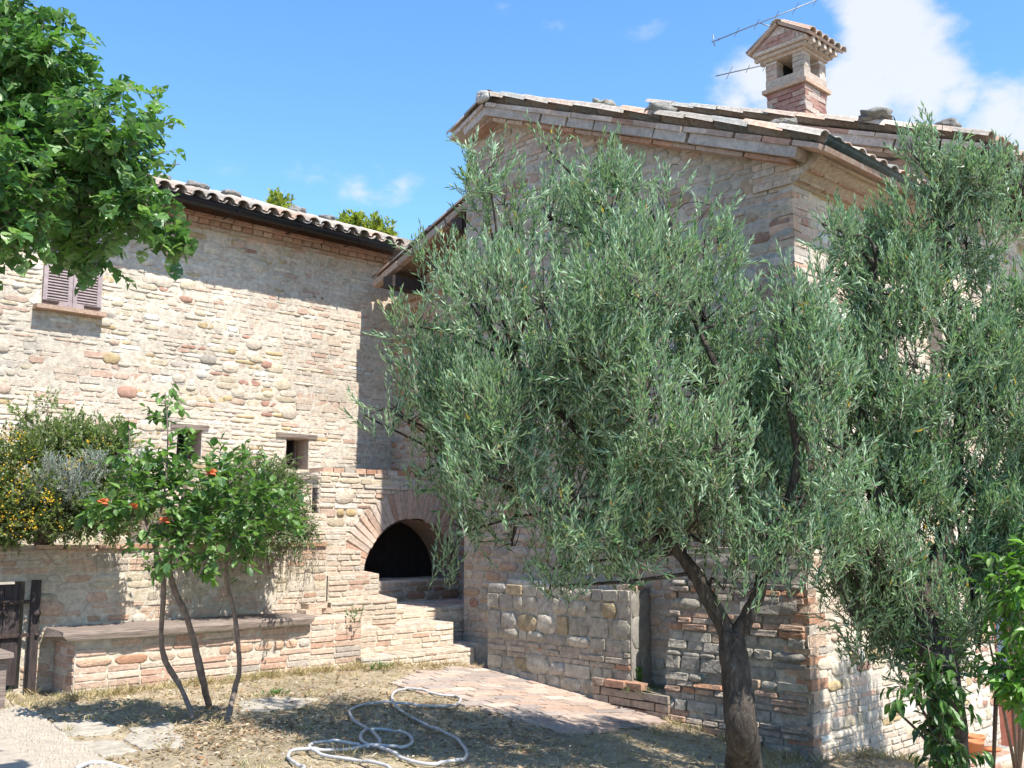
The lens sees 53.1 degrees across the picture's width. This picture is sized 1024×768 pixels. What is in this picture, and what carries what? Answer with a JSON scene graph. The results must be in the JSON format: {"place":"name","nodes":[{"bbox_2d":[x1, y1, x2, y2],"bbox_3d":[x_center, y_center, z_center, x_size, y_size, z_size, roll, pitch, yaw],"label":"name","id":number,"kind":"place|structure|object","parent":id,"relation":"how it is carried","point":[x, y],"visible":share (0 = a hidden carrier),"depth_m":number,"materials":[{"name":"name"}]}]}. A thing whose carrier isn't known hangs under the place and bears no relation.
{"place":"outdoors","nodes":[
{"label":"outdoors","id":0,"kind":"place"},
{"bbox_2d":[0,698,118,767],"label":"path","id":1,"kind":"structure","parent":0,"point":[31,739],"depth_m":6.30,"materials":[{"name":"beige gravel"}]},
{"bbox_2d":[75,760,128,767],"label":"garden hose","id":2,"kind":"object","parent":1,"relation":"on","point":[87,763],"visible":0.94,"depth_m":5.75,"materials":[{"name":"plastic"}]},
{"bbox_2d":[17,539,138,544],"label":"terrace soil","id":3,"kind":"structure","parent":0,"point":[94,543],"depth_m":11.03,"materials":[{"name":"brown soil"}]},
{"bbox_2d":[0,419,125,556],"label":"shrub","id":4,"kind":"object","parent":3,"relation":"on","point":[16,513],"visible":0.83,"depth_m":8.42,"materials":[{"name":"green plant"}]},
{"bbox_2d":[0,386,168,552],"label":"shrub","id":5,"kind":"object","parent":3,"relation":"on","point":[107,434],"visible":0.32,"depth_m":9.02,"materials":[{"name":"green plant"}]},
{"bbox_2d":[20,442,157,549],"bbox_3d":[-3.560,0.930,8.531,1.113,0.922,0.609,0,-8,3],"label":"shrub","id":6,"kind":"object","parent":3,"relation":"on","point":[75,472],"visible":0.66,"depth_m":8.49,"materials":[{"name":"green plant"}]},
{"bbox_2d":[0,174,407,544],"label":"stone house","id":7,"kind":"structure","parent":3,"relation":"on","point":[255,320],"depth_m":12.95,"materials":[{"name":"stone"}]},
{"bbox_2d":[176,431,194,458],"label":"window","id":8,"kind":"structure","parent":7,"relation":"in","point":[181,441],"depth_m":12.70,"materials":[{"name":"glass"}]},
{"bbox_2d":[185,180,210,189],"bbox_3d":[-4.034,-2.523,13.094,0.218,0.117,0.341,-6,-10,37],"label":"roof stone","id":9,"kind":"object","parent":7,"relation":"on","point":[198,184],"visible":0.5,"depth_m":13.01,"materials":[{"name":"grey stone"}]},
{"bbox_2d":[221,189,241,197],"bbox_3d":[-3.710,-2.506,13.550,0.277,0.121,0.253,8,-11,-43],"label":"roof stone","id":10,"kind":"object","parent":7,"relation":"on","point":[231,192],"visible":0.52,"depth_m":13.46,"materials":[{"name":"grey stone"}]},
{"bbox_2d":[286,439,296,468],"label":"window","id":11,"kind":"structure","parent":7,"relation":"in","point":[291,446],"depth_m":13.76,"materials":[{"name":"glass"}]},
{"bbox_2d":[287,205,306,213],"bbox_3d":[-3.056,-2.450,14.486,0.314,0.138,0.212,8,-11,-43],"label":"roof stone","id":12,"kind":"object","parent":7,"relation":"on","point":[297,208],"visible":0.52,"depth_m":14.43,"materials":[{"name":"grey stone"}]},
{"bbox_2d":[318,214,336,220],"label":"roof stone","id":13,"kind":"object","parent":7,"relation":"on","point":[328,217],"visible":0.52,"depth_m":14.90,"materials":[{"name":"grey stone"}]},
{"bbox_2d":[182,445,329,573],"bbox_3d":[-2.373,1.168,9.687,1.443,1.235,1.509,0,-8,3],"label":"shrub","id":14,"kind":"object","parent":3,"relation":"on","point":[280,536],"visible":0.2,"depth_m":9.62,"materials":[{"name":"green plant"}]},
{"bbox_2d":[130,467,459,601],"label":"arched wall","id":15,"kind":"structure","parent":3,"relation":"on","point":[384,518],"depth_m":12.68,"materials":[{"name":"beige stone"}]},
{"bbox_2d":[364,519,433,577],"bbox_3d":[-1.615,2.167,13.137,1.535,1.100,0.050,8,-11,-43],"label":"plank door","id":16,"kind":"structure","parent":15,"relation":"in","point":[399,552],"depth_m":13.26,"materials":[{"name":"black wood"}]},
{"bbox_2d":[0,575,931,767],"bbox_3d":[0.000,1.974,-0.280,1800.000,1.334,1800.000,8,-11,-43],"label":"ground","id":17,"kind":"structure","parent":0,"point":[406,752],"depth_m":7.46,"materials":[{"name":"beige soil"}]},
{"bbox_2d":[0,648,13,708],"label":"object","id":18,"kind":"object","parent":17,"relation":"on","point":[5,655],"visible":0.86,"depth_m":7.62,"materials":[{"name":"grey stone"}]},
{"bbox_2d":[24,580,41,694],"bbox_3d":[-3.959,2.120,8.475,0.070,0.985,0.104,8,-11,-43],"label":"gate post","id":19,"kind":"object","parent":17,"relation":"on","point":[32,645],"visible":0.88,"depth_m":8.47,"materials":[{"name":"black metal"}]},
{"bbox_2d":[0,584,40,685],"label":"gate","id":20,"kind":"object","parent":19,"relation":"attached to","point":[11,601],"visible":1,"depth_m":8.40,"materials":[{"name":"black metal"}]},
{"bbox_2d":[52,719,120,737],"bbox_3d":[-2.900,2.365,7.002,0.379,0.045,0.649,5,-9,-31],"label":"flagstone","id":21,"kind":"object","parent":17,"relation":"on","point":[87,728],"visible":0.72,"depth_m":6.95,"materials":[{"name":"beige stone"}]},
{"bbox_2d":[0,0,198,295],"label":"linden tree","id":22,"kind":"object","parent":17,"relation":"on","point":[65,149],"visible":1,"depth_m":4.58,"materials":[{"name":"green plant"}]},
{"bbox_2d":[75,740,136,757],"bbox_3d":[-2.551,2.275,6.368,0.327,0.045,0.570,8,-11,-43],"label":"flagstone","id":23,"kind":"object","parent":17,"relation":"on","point":[105,748],"visible":0.59,"depth_m":6.34,"materials":[{"name":"beige stone"}]},
{"bbox_2d":[123,722,185,750],"bbox_3d":[-2.369,2.329,6.737,0.363,0.047,0.922,4,-9,-26],"label":"flagstone","id":24,"kind":"object","parent":17,"relation":"on","point":[140,740],"visible":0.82,"depth_m":6.68,"materials":[{"name":"beige stone"}]},
{"bbox_2d":[0,542,326,695],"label":"retaining wall","id":25,"kind":"structure","parent":17,"relation":"on","point":[106,588],"depth_m":9.11,"materials":[{"name":"beige brick"}]},
{"bbox_2d":[0,526,158,568],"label":"dead stalks","id":26,"kind":"object","parent":25,"relation":"hanging from","point":[87,555],"visible":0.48,"depth_m":8.77,"materials":[{"name":"brown plant"}]},
{"bbox_2d":[159,540,324,592],"bbox_3d":[-2.550,1.715,9.804,1.793,0.542,0.332,8,-11,-43],"label":"trailing plant","id":27,"kind":"object","parent":25,"relation":"attached to","point":[292,563],"visible":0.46,"depth_m":10.14,"materials":[{"name":"brown plant"}]},
{"bbox_2d":[74,381,308,722],"bbox_3d":[-2.114,1.171,7.067,1.566,2.423,1.358,-6,-10,35],"label":"tree","id":28,"kind":"object","parent":17,"relation":"on","point":[196,514],"visible":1,"depth_m":7.05,"materials":[{"name":"green plant"}]},
{"bbox_2d":[42,612,361,697],"bbox_3d":[-2.700,2.483,9.377,2.989,0.657,0.538,8,-11,-43],"label":"garden bench","id":29,"kind":"object","parent":17,"relation":"on","point":[91,656],"visible":0.66,"depth_m":9.09,"materials":[{"name":"beige stone"}]},
{"bbox_2d":[297,608,321,614],"bbox_3d":[-2.007,2.255,10.140,0.125,0.054,0.245,-5,-9,29],"label":"brick","id":30,"kind":"object","parent":29,"relation":"on","point":[311,611],"visible":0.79,"depth_m":10.10,"materials":[{"name":"beige brick"}]},
{"bbox_2d":[301,603,327,608],"bbox_3d":[-1.976,2.215,10.230,0.122,0.055,0.249,-7,-10,39],"label":"brick","id":31,"kind":"object","parent":30,"relation":"on","point":[312,605],"visible":1,"depth_m":10.17,"materials":[{"name":"beige brick"}]},
{"bbox_2d":[322,608,332,612],"bbox_3d":[-1.936,2.283,10.326,0.250,0.056,0.131,2,-8,-16],"label":"brick","id":32,"kind":"object","parent":29,"relation":"on","point":[327,610],"visible":0.43,"depth_m":10.29,"materials":[{"name":"beige brick"}]},
{"bbox_2d":[335,605,363,623],"bbox_3d":[-1.602,2.309,10.272,0.242,0.178,0.443,5,-9,-29],"label":"weed","id":33,"kind":"object","parent":29,"relation":"on","point":[356,611],"visible":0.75,"depth_m":10.24,"materials":[{"name":"green plant"}]},
{"bbox_2d":[255,688,289,696],"bbox_3d":[-1.987,2.565,8.540,0.172,0.077,0.306,-5,-9,31],"label":"weed","id":34,"kind":"object","parent":17,"relation":"on","point":[272,691],"visible":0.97,"depth_m":8.54,"materials":[{"name":"green plant"}]},
{"bbox_2d":[238,697,319,712],"bbox_3d":[-1.872,2.554,8.131,0.521,0.066,0.850,-6,-10,38],"label":"flagstone","id":35,"kind":"object","parent":17,"relation":"on","point":[283,703],"visible":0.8,"depth_m":8.09,"materials":[{"name":"grey stone"}]},
{"bbox_2d":[264,187,294,207],"bbox_3d":[-5.592,0.108,24.193,2.670,9.898,2.606,8,-11,-43],"label":"tree","id":36,"kind":"object","parent":17,"relation":"on","point":[275,197],"visible":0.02,"depth_m":24.65,"materials":[{"name":"green plant"}]},
{"bbox_2d":[336,208,406,242],"bbox_3d":[-4.241,0.326,26.177,2.687,10.024,2.811,8,-11,-43],"label":"tree","id":37,"kind":"object","parent":17,"relation":"on","point":[355,218],"visible":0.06,"depth_m":26.61,"materials":[{"name":"green plant"}]},
{"bbox_2d":[286,687,468,767],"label":"garden hose","id":38,"kind":"object","parent":17,"relation":"on","point":[378,745],"visible":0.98,"depth_m":6.51,"materials":[{"name":"plastic"}]},
{"bbox_2d":[272,513,487,666],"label":"brick staircase","id":39,"kind":"structure","parent":17,"relation":"on","point":[414,631],"depth_m":10.90,"materials":[{"name":"beige brick"}]},
{"bbox_2d":[371,661,393,670],"bbox_3d":[-1.314,2.761,10.068,0.230,0.096,0.258,5,-10,-33],"label":"weed","id":40,"kind":"object","parent":17,"relation":"on","point":[372,667],"visible":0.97,"depth_m":10.05,"materials":[{"name":"green plant"}]},
{"bbox_2d":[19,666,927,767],"bbox_3d":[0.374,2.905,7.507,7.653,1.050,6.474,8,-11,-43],"label":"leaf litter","id":41,"kind":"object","parent":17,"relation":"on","point":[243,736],"visible":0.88,"depth_m":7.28,"materials":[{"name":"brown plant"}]},
{"bbox_2d":[30,668,920,767],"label":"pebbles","id":42,"kind":"object","parent":17,"relation":"on","point":[283,753],"visible":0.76,"depth_m":7.51,"materials":[{"name":"beige gravel"}]},
{"bbox_2d":[487,578,651,697],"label":"stone wall","id":43,"kind":"structure","parent":17,"relation":"on","point":[602,631],"depth_m":10.04,"materials":[{"name":"grey stone"}]},
{"bbox_2d":[339,108,883,767],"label":"olive tree","id":44,"kind":"object","parent":17,"relation":"on","point":[603,350],"visible":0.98,"depth_m":6.12,"materials":[{"name":"green plant"}]},
{"bbox_2d":[591,677,671,720],"bbox_3d":[1.206,2.898,9.497,0.399,0.300,0.901,8,-11,-43],"label":"brick planter","id":45,"kind":"object","parent":17,"relation":"on","point":[648,703],"visible":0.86,"depth_m":9.35,"materials":[{"name":"brick"}]},
{"bbox_2d":[636,667,642,681],"bbox_3d":[1.187,2.676,9.572,0.112,0.292,0.180,1,-8,-9],"label":"weed","id":46,"kind":"object","parent":45,"relation":"in","point":[639,675],"visible":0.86,"depth_m":9.51,"materials":[{"name":"green plant"}]},
{"bbox_2d":[618,681,665,696],"bbox_3d":[1.227,2.775,9.411,0.580,0.106,0.689,-5,-9,30],"label":"weed","id":47,"kind":"object","parent":45,"relation":"in","point":[649,684],"visible":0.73,"depth_m":9.36,"materials":[{"name":"green plant"}]},
{"bbox_2d":[372,18,973,762],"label":"gable house","id":48,"kind":"structure","parent":17,"relation":"on","point":[812,696],"depth_m":9.51,"materials":[{"name":"stone"}]},
{"bbox_2d":[589,98,618,108],"bbox_3d":[0.958,-2.928,10.833,0.327,0.157,0.278,8,-11,-43],"label":"roof stone","id":49,"kind":"object","parent":48,"relation":"on","point":[606,102],"visible":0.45,"depth_m":10.73,"materials":[{"name":"grey stone"}]},
{"bbox_2d":[645,101,677,120],"bbox_3d":[1.478,-2.690,10.149,0.345,0.205,0.269,1,-8,-6],"label":"roof stone","id":50,"kind":"object","parent":48,"relation":"on","point":[663,105],"visible":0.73,"depth_m":10.05,"materials":[{"name":"grey stone"}]},
{"bbox_2d":[764,117,797,127],"bbox_3d":[2.378,-2.319,9.276,0.305,0.131,0.537,8,-11,-43],"label":"roof stone","id":51,"kind":"object","parent":48,"relation":"on","point":[793,121],"visible":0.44,"depth_m":9.11,"materials":[{"name":"grey stone"}]},
{"bbox_2d":[645,99,1023,746],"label":"farmhouse wing","id":52,"kind":"structure","parent":17,"relation":"on","point":[869,138],"depth_m":11.15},
{"bbox_2d":[712,0,816,79],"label":"tv antenna","id":53,"kind":"object","parent":52,"relation":"attached to","point":[713,41],"visible":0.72,"depth_m":13.91,"materials":[{"name":"metal"}]},
{"bbox_2d":[858,107,892,124],"bbox_3d":[4.004,-2.938,11.284,0.370,0.161,0.477,-3,-9,20],"label":"roof stone","id":54,"kind":"object","parent":52,"relation":"on","point":[879,113],"visible":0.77,"depth_m":11.16,"materials":[{"name":"grey stone"}]},
{"bbox_2d":[934,117,961,126],"bbox_3d":[4.605,-2.724,10.843,0.348,0.146,0.289,8,-11,-43],"label":"roof stone","id":55,"kind":"object","parent":52,"relation":"on","point":[952,121],"visible":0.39,"depth_m":10.73,"materials":[{"name":"grey stone"}]},
{"bbox_2d":[994,618,1017,746],"bbox_3d":[5.251,3.098,11.125,0.850,2.190,0.060,8,-11,-43],"label":"door","id":56,"kind":"structure","parent":52,"relation":"in","point":[1004,741],"depth_m":11.19,"materials":[{"name":"red paint"}]},
{"bbox_2d":[748,101,1023,767],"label":"olive tree","id":57,"kind":"object","parent":17,"relation":"on","point":[907,591],"visible":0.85,"depth_m":6.79,"materials":[{"name":"green plant"}]},
{"bbox_2d":[880,625,993,767],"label":"climbing plant","id":58,"kind":"object","parent":57,"relation":"attached to","point":[954,751],"visible":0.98,"depth_m":6.10,"materials":[{"name":"green plant"}]},
{"bbox_2d":[948,525,1023,767],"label":"laurel shrub","id":59,"kind":"object","parent":17,"relation":"on","point":[1012,601],"visible":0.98,"depth_m":6.17,"materials":[{"name":"green plant"}]},
{"bbox_2d":[992,654,999,767],"bbox_3d":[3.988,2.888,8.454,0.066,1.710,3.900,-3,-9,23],"label":"garden stake","id":60,"kind":"object","parent":17,"relation":"on","point":[995,721],"visible":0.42,"depth_m":7.42,"materials":[{"name":"wood"}]},
{"bbox_2d":[970,743,1023,767],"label":"stone ledge","id":61,"kind":"object","parent":17,"relation":"on","point":[1003,758],"visible":0.27,"depth_m":9.50,"materials":[{"name":"beige stone"}]},
{"bbox_2d":[968,739,984,758],"bbox_3d":[4.317,3.401,9.534,0.162,0.155,0.162,8,-11,-43],"label":"flower pot","id":62,"kind":"object","parent":61,"relation":"on","point":[975,745],"visible":0.68,"depth_m":9.49,"materials":[{"name":"ceramic"}]},
{"bbox_2d":[968,733,985,747],"bbox_3d":[4.398,3.418,9.709,0.177,0.170,0.177,8,-11,-43],"label":"flower pot","id":63,"kind":"object","parent":61,"relation":"on","point":[975,736],"visible":0.41,"depth_m":9.69,"materials":[{"name":"ceramic"}]},
{"bbox_2d":[983,746,1001,751],"bbox_3d":[4.599,3.509,9.834,0.198,0.025,0.198,8,-11,-43],"label":"saucer","id":64,"kind":"object","parent":61,"relation":"on","point":[989,748],"visible":0.63,"depth_m":9.80,"materials":[{"name":"ceramic"}]},
{"bbox_2d":[0,0,1023,453],"label":"sky","id":65,"kind":"structure","parent":0,"point":[337,106],"materials":[{"name":"blue"}]},
{"bbox_2d":[389,664,667,735],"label":"brick paving","id":66,"kind":"structure","parent":0,"point":[560,712],"depth_m":9.09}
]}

